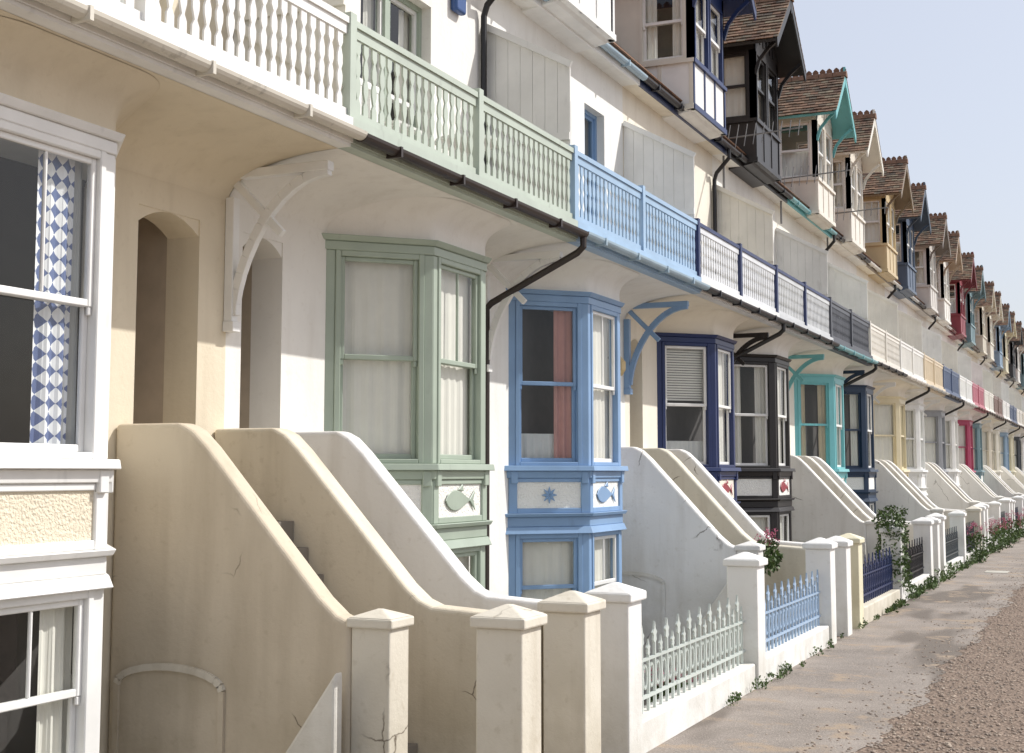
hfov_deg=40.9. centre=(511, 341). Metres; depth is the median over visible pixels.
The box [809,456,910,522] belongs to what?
stair wall
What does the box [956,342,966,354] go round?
walls
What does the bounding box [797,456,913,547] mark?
stair wall
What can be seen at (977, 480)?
stair wall
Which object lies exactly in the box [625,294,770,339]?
plaster cove
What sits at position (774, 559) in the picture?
valerian plant
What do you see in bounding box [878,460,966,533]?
stair wall
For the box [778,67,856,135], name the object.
dormer tiles
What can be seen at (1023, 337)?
dormer tiles
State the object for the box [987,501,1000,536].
gate post
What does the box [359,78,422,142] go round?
balcony chair
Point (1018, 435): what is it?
plaster cove
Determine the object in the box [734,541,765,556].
stair post
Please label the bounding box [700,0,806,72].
dormer tiles
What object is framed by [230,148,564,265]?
plaster cove
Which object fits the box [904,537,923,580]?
iron railing
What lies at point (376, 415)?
curtains
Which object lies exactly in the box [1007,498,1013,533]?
gate post
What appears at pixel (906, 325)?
balcony screen
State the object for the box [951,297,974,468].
curtains
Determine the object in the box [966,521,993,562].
valerian plant
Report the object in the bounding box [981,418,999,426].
plaster cove
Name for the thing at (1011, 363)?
dormer
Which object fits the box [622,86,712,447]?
walls
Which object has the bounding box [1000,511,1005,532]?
iron railing
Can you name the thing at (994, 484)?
stair wall
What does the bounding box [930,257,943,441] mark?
window glass
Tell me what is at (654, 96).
gutters
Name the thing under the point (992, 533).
valerian plant
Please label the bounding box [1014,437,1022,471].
bay window
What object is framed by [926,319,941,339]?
walls
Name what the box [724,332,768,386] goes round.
balcony bracket
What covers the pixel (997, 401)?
balcony
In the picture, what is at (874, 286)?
walls
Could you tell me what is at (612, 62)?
gutters
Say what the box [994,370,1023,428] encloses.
gutters
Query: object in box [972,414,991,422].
plaster cove
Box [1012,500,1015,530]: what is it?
gate post
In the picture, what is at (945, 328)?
gutters
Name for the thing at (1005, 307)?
dormer tiles
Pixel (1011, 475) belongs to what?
stair wall
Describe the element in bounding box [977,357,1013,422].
gutters
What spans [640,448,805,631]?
stair wall
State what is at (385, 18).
balcony doors
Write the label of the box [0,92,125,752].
bay window
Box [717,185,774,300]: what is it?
balcony screen
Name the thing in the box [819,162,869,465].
curtains
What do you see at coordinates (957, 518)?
gate post
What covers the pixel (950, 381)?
balcony
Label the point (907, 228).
dormer
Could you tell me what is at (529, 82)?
balcony screen
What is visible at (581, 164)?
balcony
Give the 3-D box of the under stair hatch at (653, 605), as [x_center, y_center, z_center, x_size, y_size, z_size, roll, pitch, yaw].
[1.510,3.657,17.244,0.881,1.512,0.035,-2,-6,24]
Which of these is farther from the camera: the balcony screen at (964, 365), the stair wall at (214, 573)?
the balcony screen at (964, 365)
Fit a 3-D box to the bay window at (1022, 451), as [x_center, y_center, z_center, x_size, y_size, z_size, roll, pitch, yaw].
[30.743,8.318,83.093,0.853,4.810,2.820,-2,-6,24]
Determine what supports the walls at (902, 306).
on the ground
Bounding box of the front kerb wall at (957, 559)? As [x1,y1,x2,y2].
[946,556,963,574]
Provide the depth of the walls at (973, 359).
63.14 m
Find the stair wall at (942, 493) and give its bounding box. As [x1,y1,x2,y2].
[925,462,969,509]
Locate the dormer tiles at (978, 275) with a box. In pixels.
[949,265,985,293]
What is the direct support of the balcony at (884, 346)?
on the plaster cove at (875, 376)
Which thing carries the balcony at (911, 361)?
on the plaster cove at (900, 388)
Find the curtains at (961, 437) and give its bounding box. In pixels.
[950,299,965,464]
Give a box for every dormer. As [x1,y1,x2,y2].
[521,0,615,52]
[615,0,755,143]
[724,0,805,187]
[778,67,855,232]
[819,109,883,256]
[863,155,913,283]
[890,182,930,298]
[914,212,950,316]
[917,230,962,327]
[948,252,976,339]
[949,265,985,347]
[971,281,996,357]
[980,291,1002,362]
[990,303,1010,370]
[996,311,1016,374]
[1004,321,1022,380]
[1008,346,1023,384]
[1016,353,1023,389]
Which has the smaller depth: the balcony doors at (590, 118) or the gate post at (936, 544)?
the balcony doors at (590, 118)
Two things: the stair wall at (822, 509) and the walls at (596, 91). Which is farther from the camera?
the stair wall at (822, 509)
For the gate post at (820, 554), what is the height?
1.319 m
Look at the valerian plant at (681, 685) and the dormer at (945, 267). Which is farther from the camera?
the dormer at (945, 267)
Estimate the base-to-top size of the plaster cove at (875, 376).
0.355 m
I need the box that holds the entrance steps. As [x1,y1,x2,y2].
[277,521,417,752]
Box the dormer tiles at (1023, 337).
[1015,327,1023,345]
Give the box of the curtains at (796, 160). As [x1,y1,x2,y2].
[782,151,838,464]
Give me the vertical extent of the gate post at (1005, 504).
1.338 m
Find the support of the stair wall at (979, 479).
on the ground
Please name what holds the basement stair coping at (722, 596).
on the ground
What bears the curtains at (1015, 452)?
attached to the walls
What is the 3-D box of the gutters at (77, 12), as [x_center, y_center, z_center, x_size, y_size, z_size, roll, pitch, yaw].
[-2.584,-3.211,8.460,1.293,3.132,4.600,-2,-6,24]
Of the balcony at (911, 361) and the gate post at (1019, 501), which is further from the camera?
the gate post at (1019, 501)
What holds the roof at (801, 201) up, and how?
on the walls at (790, 225)
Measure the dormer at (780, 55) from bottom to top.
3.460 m
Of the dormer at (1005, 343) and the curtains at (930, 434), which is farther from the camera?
the dormer at (1005, 343)
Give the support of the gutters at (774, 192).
attached to the walls at (734, 183)
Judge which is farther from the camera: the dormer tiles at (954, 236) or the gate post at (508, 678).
the dormer tiles at (954, 236)
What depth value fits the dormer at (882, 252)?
37.86 m
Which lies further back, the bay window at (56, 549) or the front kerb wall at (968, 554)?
the front kerb wall at (968, 554)
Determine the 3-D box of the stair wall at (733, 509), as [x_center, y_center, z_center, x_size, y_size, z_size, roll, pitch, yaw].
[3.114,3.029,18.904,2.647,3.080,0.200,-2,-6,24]
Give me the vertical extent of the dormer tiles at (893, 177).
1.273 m
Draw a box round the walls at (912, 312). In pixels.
[907,305,925,341]
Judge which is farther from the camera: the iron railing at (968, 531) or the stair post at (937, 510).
the stair post at (937, 510)
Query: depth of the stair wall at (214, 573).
8.87 m
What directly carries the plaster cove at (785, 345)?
on the bay window at (764, 489)
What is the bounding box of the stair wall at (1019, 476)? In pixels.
[1015,468,1023,484]
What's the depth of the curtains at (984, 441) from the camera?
62.42 m
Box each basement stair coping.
[286,672,341,752]
[669,583,727,690]
[862,539,866,572]
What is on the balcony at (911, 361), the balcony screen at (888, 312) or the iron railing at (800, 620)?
the balcony screen at (888, 312)
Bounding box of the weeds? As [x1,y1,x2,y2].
[726,530,1023,705]
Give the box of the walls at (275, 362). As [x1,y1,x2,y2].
[224,0,482,572]
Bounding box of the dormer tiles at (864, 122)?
[799,109,883,167]
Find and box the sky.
[778,0,1023,328]
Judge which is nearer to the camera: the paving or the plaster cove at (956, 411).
the paving
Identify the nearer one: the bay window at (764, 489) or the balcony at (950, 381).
the bay window at (764, 489)
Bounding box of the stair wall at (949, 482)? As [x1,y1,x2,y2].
[926,462,986,503]
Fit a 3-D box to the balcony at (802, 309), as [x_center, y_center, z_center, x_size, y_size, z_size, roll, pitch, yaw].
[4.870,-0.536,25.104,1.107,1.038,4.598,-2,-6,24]
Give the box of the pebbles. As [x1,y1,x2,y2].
[766,560,1023,752]
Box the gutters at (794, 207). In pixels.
[775,197,877,387]
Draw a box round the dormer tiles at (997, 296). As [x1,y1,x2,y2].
[985,291,1002,314]
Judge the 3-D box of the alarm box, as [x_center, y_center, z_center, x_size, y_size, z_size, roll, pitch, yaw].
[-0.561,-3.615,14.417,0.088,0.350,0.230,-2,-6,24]
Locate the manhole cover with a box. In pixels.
[984,570,1008,572]
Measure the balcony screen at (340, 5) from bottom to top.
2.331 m
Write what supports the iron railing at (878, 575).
on the front kerb wall at (873, 607)
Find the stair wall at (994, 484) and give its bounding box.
[983,466,1014,497]
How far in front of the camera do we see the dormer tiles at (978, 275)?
58.06 m
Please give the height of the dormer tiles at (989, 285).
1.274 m
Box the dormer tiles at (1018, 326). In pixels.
[1007,321,1022,340]
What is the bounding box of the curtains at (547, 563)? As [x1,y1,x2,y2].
[521,311,609,599]
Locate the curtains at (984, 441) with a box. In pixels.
[974,310,986,465]
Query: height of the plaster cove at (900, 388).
0.355 m
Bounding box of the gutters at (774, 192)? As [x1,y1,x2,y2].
[713,148,839,346]
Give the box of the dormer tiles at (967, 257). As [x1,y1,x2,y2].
[949,252,976,280]
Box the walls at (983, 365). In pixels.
[977,359,986,370]
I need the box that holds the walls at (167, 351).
[99,0,227,752]
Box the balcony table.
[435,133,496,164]
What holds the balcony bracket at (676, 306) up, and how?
attached to the walls at (641, 429)
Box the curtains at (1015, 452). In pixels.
[1008,354,1016,466]
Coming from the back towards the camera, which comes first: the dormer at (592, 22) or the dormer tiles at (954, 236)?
the dormer tiles at (954, 236)
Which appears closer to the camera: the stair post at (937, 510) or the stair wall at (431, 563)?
the stair wall at (431, 563)
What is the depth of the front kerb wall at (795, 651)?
14.77 m
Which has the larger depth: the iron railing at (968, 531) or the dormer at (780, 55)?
the iron railing at (968, 531)
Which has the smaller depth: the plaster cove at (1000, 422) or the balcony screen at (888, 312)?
the balcony screen at (888, 312)
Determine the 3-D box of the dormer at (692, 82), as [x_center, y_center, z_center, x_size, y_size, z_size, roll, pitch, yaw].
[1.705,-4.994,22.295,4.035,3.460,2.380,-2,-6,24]
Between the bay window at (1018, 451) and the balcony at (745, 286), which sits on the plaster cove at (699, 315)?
the balcony at (745, 286)
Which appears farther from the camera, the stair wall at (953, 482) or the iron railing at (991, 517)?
the stair wall at (953, 482)
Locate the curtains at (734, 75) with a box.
[724,56,781,540]
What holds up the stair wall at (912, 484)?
on the ground
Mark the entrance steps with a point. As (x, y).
(287, 527)
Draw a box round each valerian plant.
[644,667,692,702]
[754,529,782,576]
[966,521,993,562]
[989,519,1007,552]
[994,517,1020,547]
[1002,510,1023,542]
[1015,513,1023,536]
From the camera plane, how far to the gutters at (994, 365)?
71.84 m
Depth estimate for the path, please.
13.57 m
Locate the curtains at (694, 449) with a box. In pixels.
[646,0,724,461]
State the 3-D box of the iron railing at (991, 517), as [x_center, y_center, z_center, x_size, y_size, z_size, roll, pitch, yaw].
[12.756,5.007,36.691,0.024,0.660,3.440,-2,-6,24]
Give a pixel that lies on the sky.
(943, 80)
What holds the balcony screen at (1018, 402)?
on the balcony
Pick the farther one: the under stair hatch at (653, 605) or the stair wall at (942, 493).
the stair wall at (942, 493)
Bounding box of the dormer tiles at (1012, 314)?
[1002,311,1016,333]
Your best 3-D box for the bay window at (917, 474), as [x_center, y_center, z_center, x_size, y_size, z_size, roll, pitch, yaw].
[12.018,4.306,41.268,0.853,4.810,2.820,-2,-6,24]
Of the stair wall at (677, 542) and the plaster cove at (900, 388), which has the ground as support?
the stair wall at (677, 542)
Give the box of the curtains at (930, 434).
[915,251,935,463]
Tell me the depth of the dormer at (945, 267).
49.83 m
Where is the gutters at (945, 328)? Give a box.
[927,316,977,407]
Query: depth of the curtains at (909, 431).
40.82 m
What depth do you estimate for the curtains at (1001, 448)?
70.79 m
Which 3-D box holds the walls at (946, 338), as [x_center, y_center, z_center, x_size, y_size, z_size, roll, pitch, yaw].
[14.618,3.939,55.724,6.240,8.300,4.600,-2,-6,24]
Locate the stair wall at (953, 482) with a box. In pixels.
[930,462,988,502]
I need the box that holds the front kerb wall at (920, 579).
[905,574,929,600]
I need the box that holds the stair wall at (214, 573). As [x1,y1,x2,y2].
[108,423,352,752]
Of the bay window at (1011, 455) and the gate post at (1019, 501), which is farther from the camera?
the bay window at (1011, 455)
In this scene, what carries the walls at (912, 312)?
on the ground
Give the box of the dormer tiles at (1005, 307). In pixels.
[993,303,1011,328]
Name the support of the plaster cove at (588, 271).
on the bay window at (576, 498)
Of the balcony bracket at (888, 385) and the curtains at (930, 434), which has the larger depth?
the curtains at (930, 434)
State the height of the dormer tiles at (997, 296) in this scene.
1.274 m
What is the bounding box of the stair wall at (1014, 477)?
[1002,466,1023,486]
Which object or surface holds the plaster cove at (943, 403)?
on the bay window at (938, 415)
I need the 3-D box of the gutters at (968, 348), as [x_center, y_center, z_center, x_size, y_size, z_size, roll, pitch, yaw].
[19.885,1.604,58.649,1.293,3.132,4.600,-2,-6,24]
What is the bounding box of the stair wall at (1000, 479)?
[985,465,1014,492]
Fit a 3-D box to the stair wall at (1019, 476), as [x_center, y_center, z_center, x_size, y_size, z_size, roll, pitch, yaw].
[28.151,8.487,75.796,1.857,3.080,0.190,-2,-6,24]
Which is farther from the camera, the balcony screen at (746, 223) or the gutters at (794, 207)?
the gutters at (794, 207)
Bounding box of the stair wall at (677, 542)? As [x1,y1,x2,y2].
[609,447,736,666]
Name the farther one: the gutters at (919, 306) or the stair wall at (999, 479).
the stair wall at (999, 479)
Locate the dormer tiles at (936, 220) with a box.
[896,213,950,249]
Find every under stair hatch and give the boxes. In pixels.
[111,663,225,752]
[622,571,665,693]
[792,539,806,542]
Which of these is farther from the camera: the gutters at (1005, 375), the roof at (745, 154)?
the gutters at (1005, 375)
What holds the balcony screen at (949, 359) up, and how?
on the balcony at (965, 388)
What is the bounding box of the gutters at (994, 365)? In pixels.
[987,363,1020,434]
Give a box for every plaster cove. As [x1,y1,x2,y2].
[0,9,335,199]
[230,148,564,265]
[486,242,690,320]
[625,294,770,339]
[733,327,826,357]
[789,350,865,376]
[843,366,896,386]
[873,379,921,397]
[905,389,940,403]
[923,397,955,410]
[944,403,969,414]
[957,409,982,419]
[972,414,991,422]
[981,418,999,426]
[993,421,1006,429]
[999,424,1013,432]
[1014,430,1023,436]
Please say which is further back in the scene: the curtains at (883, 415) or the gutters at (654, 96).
the curtains at (883, 415)
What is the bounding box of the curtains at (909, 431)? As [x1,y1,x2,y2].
[896,244,912,466]
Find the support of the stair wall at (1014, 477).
on the ground
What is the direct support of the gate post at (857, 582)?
on the ground
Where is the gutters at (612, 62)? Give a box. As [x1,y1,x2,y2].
[511,0,710,289]
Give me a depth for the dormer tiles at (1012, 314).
74.84 m
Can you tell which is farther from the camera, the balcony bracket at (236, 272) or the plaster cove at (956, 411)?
the plaster cove at (956, 411)
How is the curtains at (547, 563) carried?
attached to the walls at (596, 91)
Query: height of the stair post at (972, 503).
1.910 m
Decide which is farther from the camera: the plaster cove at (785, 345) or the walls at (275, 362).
the plaster cove at (785, 345)
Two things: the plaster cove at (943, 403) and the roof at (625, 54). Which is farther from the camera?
the plaster cove at (943, 403)
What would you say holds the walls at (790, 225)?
on the ground
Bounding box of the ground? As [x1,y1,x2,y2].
[644,587,1023,752]
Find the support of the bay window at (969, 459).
on the ground
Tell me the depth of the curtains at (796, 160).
28.98 m
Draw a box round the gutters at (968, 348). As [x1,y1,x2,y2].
[957,339,998,416]
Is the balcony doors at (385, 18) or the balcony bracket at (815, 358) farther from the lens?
the balcony bracket at (815, 358)
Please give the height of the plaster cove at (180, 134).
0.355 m
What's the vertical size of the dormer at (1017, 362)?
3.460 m
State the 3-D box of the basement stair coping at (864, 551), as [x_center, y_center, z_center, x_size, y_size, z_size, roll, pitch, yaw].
[6.028,4.394,25.112,0.920,1.549,0.100,-2,-6,24]
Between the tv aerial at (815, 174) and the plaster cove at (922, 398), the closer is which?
the tv aerial at (815, 174)
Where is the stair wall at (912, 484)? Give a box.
[884,460,964,510]
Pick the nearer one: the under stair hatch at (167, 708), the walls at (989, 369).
the under stair hatch at (167, 708)
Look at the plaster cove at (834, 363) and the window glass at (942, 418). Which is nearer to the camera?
the plaster cove at (834, 363)
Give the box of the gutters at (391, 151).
[357,0,588,590]
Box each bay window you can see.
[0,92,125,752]
[322,233,494,587]
[504,288,628,596]
[655,332,740,503]
[734,354,794,540]
[794,373,849,482]
[843,385,878,513]
[873,396,909,476]
[905,403,927,495]
[924,410,948,474]
[945,415,960,486]
[958,420,975,472]
[972,423,984,481]
[982,427,995,471]
[993,430,1002,478]
[1000,432,1010,471]
[1008,434,1015,475]
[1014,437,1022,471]
[1021,438,1023,472]
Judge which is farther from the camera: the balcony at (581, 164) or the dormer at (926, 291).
the dormer at (926, 291)
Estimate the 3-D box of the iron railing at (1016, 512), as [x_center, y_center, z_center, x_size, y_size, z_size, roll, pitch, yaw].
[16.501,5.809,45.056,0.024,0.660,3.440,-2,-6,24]
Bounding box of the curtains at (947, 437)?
[936,267,949,467]
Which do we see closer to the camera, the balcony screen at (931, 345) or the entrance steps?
the entrance steps
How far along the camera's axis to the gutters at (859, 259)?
33.82 m
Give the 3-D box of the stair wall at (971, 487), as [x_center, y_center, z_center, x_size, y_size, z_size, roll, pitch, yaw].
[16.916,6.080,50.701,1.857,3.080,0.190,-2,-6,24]
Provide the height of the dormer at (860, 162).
3.460 m
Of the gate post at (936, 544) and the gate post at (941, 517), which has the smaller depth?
the gate post at (936, 544)
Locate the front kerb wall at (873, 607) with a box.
[864,589,899,623]
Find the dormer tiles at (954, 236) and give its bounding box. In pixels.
[917,231,962,264]
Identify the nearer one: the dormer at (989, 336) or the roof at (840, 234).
the roof at (840, 234)
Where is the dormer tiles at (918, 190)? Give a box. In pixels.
[895,182,930,224]
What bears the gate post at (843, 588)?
on the ground
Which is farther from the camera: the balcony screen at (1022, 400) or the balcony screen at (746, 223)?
the balcony screen at (1022, 400)
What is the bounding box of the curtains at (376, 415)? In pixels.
[342,0,469,571]
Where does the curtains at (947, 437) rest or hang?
attached to the walls at (935, 329)
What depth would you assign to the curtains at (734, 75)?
24.14 m
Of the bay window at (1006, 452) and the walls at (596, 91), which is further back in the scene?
the bay window at (1006, 452)
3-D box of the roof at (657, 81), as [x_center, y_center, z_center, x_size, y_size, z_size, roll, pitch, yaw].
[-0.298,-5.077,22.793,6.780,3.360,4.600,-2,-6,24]
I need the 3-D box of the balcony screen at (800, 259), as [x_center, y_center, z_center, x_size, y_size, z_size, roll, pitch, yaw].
[5.781,-1.144,27.294,1.063,2.331,0.064,-2,-6,24]
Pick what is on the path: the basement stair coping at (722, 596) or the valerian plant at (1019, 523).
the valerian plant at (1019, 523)
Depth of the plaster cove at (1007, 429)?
70.75 m
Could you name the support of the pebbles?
on the ground
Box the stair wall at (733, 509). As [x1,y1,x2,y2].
[666,449,803,546]
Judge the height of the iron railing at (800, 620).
0.660 m
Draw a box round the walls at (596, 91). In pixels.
[483,0,624,595]
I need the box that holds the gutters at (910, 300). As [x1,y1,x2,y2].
[885,284,949,394]
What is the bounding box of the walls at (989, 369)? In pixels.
[986,365,994,376]
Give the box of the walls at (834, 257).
[821,239,856,297]
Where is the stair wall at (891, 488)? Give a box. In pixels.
[875,460,930,520]
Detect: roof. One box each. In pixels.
[609,42,644,70]
[614,42,730,143]
[729,139,790,192]
[779,181,834,229]
[834,229,868,257]
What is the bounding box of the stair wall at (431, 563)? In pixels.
[295,431,543,612]
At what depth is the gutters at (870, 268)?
37.66 m
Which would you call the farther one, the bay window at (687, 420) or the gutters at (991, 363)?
the gutters at (991, 363)
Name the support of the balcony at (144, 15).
on the plaster cove at (180, 134)
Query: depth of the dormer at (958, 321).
54.46 m
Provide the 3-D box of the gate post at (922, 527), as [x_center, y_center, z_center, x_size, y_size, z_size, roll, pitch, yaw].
[7.472,3.849,24.914,0.360,1.295,0.360,-2,-6,24]
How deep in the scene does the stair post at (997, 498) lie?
50.24 m
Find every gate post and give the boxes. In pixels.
[470,604,546,752]
[537,590,605,752]
[585,582,646,752]
[723,552,767,688]
[802,537,837,645]
[827,536,852,635]
[840,533,864,628]
[879,524,904,599]
[911,517,933,579]
[925,513,945,579]
[925,516,940,582]
[948,510,966,562]
[965,506,981,547]
[973,504,985,549]
[975,503,988,550]
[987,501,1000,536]
[998,498,1010,535]
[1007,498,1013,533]
[1012,495,1023,530]
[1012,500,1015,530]
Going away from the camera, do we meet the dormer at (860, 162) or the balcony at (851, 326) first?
the balcony at (851, 326)
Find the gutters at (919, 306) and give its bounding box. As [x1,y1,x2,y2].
[908,301,964,415]
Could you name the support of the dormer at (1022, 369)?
on the roof
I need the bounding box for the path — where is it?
[646,537,1023,752]
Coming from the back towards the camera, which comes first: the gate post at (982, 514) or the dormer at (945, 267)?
the dormer at (945, 267)
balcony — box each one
[0,0,352,147]
[265,11,577,241]
[511,145,701,293]
[665,218,779,326]
[772,265,833,348]
[798,297,872,365]
[851,320,902,378]
[898,338,926,388]
[923,353,945,396]
[942,364,960,402]
[958,374,974,408]
[972,381,985,413]
[983,388,995,417]
[993,394,1003,420]
[1002,399,1011,423]
[1009,405,1017,426]
[1016,409,1023,429]
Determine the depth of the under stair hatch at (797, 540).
25.62 m
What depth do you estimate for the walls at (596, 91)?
16.01 m
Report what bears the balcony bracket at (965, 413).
attached to the walls at (946, 338)
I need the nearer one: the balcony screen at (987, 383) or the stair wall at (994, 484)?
the stair wall at (994, 484)
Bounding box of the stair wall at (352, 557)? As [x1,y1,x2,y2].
[215,428,543,752]
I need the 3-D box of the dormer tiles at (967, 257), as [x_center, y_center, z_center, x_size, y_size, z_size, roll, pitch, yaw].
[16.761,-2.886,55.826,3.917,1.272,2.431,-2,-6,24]
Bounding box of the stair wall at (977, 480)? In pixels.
[959,464,1012,499]
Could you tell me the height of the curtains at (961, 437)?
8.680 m
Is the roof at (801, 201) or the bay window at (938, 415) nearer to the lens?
the roof at (801, 201)
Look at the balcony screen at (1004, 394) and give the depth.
69.02 m
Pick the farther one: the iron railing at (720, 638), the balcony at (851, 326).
the balcony at (851, 326)
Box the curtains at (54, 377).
[29,0,123,752]
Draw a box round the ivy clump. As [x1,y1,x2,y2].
[871,505,912,591]
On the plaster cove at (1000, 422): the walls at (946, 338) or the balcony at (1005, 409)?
the balcony at (1005, 409)
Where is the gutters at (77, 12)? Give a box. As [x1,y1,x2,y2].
[35,0,367,140]
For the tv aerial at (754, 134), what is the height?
1.162 m
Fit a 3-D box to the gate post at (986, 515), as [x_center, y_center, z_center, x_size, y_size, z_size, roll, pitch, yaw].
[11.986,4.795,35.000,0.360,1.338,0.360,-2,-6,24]
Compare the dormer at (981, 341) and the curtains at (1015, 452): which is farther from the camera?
the curtains at (1015, 452)
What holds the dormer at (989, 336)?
on the roof
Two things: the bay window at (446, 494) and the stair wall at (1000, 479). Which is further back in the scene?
the stair wall at (1000, 479)
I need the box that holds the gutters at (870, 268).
[858,261,930,404]
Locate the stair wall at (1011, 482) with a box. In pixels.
[1001,467,1023,493]
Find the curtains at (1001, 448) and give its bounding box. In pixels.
[993,329,1003,466]
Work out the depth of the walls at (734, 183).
25.25 m
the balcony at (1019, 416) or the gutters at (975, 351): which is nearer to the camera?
the gutters at (975, 351)
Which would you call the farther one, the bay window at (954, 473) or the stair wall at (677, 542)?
the bay window at (954, 473)
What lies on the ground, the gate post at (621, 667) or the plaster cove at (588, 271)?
the gate post at (621, 667)
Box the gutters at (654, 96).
[623,76,786,359]
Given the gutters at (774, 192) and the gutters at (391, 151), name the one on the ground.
the gutters at (391, 151)
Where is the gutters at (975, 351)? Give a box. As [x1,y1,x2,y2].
[968,348,1006,429]
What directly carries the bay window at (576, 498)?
attached to the walls at (596, 91)
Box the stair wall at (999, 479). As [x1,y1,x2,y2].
[983,465,1023,494]
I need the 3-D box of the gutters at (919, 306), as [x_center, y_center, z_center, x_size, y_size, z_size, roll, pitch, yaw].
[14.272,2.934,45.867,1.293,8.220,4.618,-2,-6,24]
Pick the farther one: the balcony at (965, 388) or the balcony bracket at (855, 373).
the balcony at (965, 388)
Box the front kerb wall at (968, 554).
[966,548,979,560]
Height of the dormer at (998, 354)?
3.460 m
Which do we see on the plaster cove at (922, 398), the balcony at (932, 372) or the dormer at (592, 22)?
the balcony at (932, 372)
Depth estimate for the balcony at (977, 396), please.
54.05 m
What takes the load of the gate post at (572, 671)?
on the ground
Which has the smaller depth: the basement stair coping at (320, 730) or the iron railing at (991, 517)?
the basement stair coping at (320, 730)
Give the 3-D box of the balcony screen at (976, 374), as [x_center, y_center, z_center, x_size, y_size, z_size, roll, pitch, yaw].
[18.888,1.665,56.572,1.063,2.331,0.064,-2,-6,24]
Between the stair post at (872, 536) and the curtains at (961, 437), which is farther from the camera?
the curtains at (961, 437)
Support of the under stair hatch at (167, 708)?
attached to the stair wall at (214, 573)
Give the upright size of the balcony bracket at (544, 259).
1.250 m
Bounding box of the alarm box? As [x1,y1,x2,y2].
[451,0,465,15]
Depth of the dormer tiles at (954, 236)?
49.72 m
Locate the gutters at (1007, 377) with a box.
[1002,375,1023,437]
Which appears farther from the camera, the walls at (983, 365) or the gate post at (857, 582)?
the walls at (983, 365)
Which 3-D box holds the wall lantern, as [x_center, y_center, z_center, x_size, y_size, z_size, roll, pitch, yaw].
[1.371,0.316,18.129,0.185,0.294,0.284,5,-8,-43]
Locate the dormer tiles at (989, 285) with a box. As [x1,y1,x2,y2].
[974,281,996,309]
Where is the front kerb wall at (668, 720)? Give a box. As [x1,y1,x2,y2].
[642,662,754,752]
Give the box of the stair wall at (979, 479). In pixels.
[962,464,1008,497]
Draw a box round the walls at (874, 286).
[856,266,884,310]
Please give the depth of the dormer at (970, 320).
58.11 m
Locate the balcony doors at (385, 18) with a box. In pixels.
[360,0,421,139]
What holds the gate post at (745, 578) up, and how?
on the ground
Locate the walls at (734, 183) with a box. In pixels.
[712,155,775,393]
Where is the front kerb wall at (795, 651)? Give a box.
[766,625,828,681]
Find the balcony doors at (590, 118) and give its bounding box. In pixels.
[584,109,596,221]
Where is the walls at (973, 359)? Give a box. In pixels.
[967,351,977,363]
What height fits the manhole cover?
0.007 m
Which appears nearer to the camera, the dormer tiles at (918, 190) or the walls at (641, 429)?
the walls at (641, 429)
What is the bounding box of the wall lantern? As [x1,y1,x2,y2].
[620,356,625,375]
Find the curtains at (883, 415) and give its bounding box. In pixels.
[863,202,901,461]
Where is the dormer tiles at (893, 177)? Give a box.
[862,155,913,205]
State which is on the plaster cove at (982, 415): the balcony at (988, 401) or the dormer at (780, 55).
the balcony at (988, 401)
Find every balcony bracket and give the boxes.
[222,160,333,332]
[486,251,562,371]
[624,301,688,394]
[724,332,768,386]
[788,354,824,389]
[843,370,864,393]
[873,382,895,403]
[905,392,919,409]
[945,406,955,411]
[957,411,969,424]
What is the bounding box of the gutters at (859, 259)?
[821,233,907,376]
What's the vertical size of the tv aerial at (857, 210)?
1.162 m
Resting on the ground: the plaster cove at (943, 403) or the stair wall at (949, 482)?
the stair wall at (949, 482)
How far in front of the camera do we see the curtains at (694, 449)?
21.00 m
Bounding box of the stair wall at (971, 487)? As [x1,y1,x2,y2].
[959,465,995,501]
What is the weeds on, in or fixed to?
on the path
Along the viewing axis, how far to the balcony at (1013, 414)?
70.74 m
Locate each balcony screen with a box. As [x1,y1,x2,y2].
[233,0,346,101]
[487,24,572,207]
[622,121,695,263]
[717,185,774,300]
[775,227,828,324]
[827,262,868,336]
[867,289,898,337]
[892,310,922,351]
[911,324,941,363]
[936,339,957,373]
[944,351,970,380]
[971,361,982,387]
[971,369,992,393]
[985,376,1001,398]
[994,382,1008,403]
[1009,392,1021,410]
[1018,395,1023,411]
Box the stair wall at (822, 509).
[790,455,866,550]
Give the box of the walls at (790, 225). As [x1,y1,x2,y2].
[775,204,820,454]
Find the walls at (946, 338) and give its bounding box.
[942,332,955,346]
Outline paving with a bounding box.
[766,632,790,645]
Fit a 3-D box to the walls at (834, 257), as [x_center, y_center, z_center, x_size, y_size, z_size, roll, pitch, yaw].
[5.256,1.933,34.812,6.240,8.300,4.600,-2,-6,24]
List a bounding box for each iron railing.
[642,595,744,713]
[765,570,820,651]
[863,547,893,602]
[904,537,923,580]
[945,526,958,561]
[965,521,974,551]
[988,514,994,538]
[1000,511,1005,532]
[1015,507,1018,520]
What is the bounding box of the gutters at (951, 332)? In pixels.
[942,329,988,423]
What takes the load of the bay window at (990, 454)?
on the ground
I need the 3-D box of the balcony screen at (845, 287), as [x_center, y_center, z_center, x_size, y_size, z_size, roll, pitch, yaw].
[7.653,-0.743,31.477,1.063,2.331,0.064,-2,-6,24]
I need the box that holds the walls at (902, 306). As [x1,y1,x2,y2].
[885,288,907,340]
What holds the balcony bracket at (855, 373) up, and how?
attached to the walls at (790, 225)
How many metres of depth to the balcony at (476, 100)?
11.83 m
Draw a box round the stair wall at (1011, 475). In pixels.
[1001,466,1023,487]
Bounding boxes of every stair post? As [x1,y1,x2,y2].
[346,608,413,752]
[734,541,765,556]
[865,519,881,587]
[930,507,944,514]
[969,500,980,506]
[995,496,1004,501]

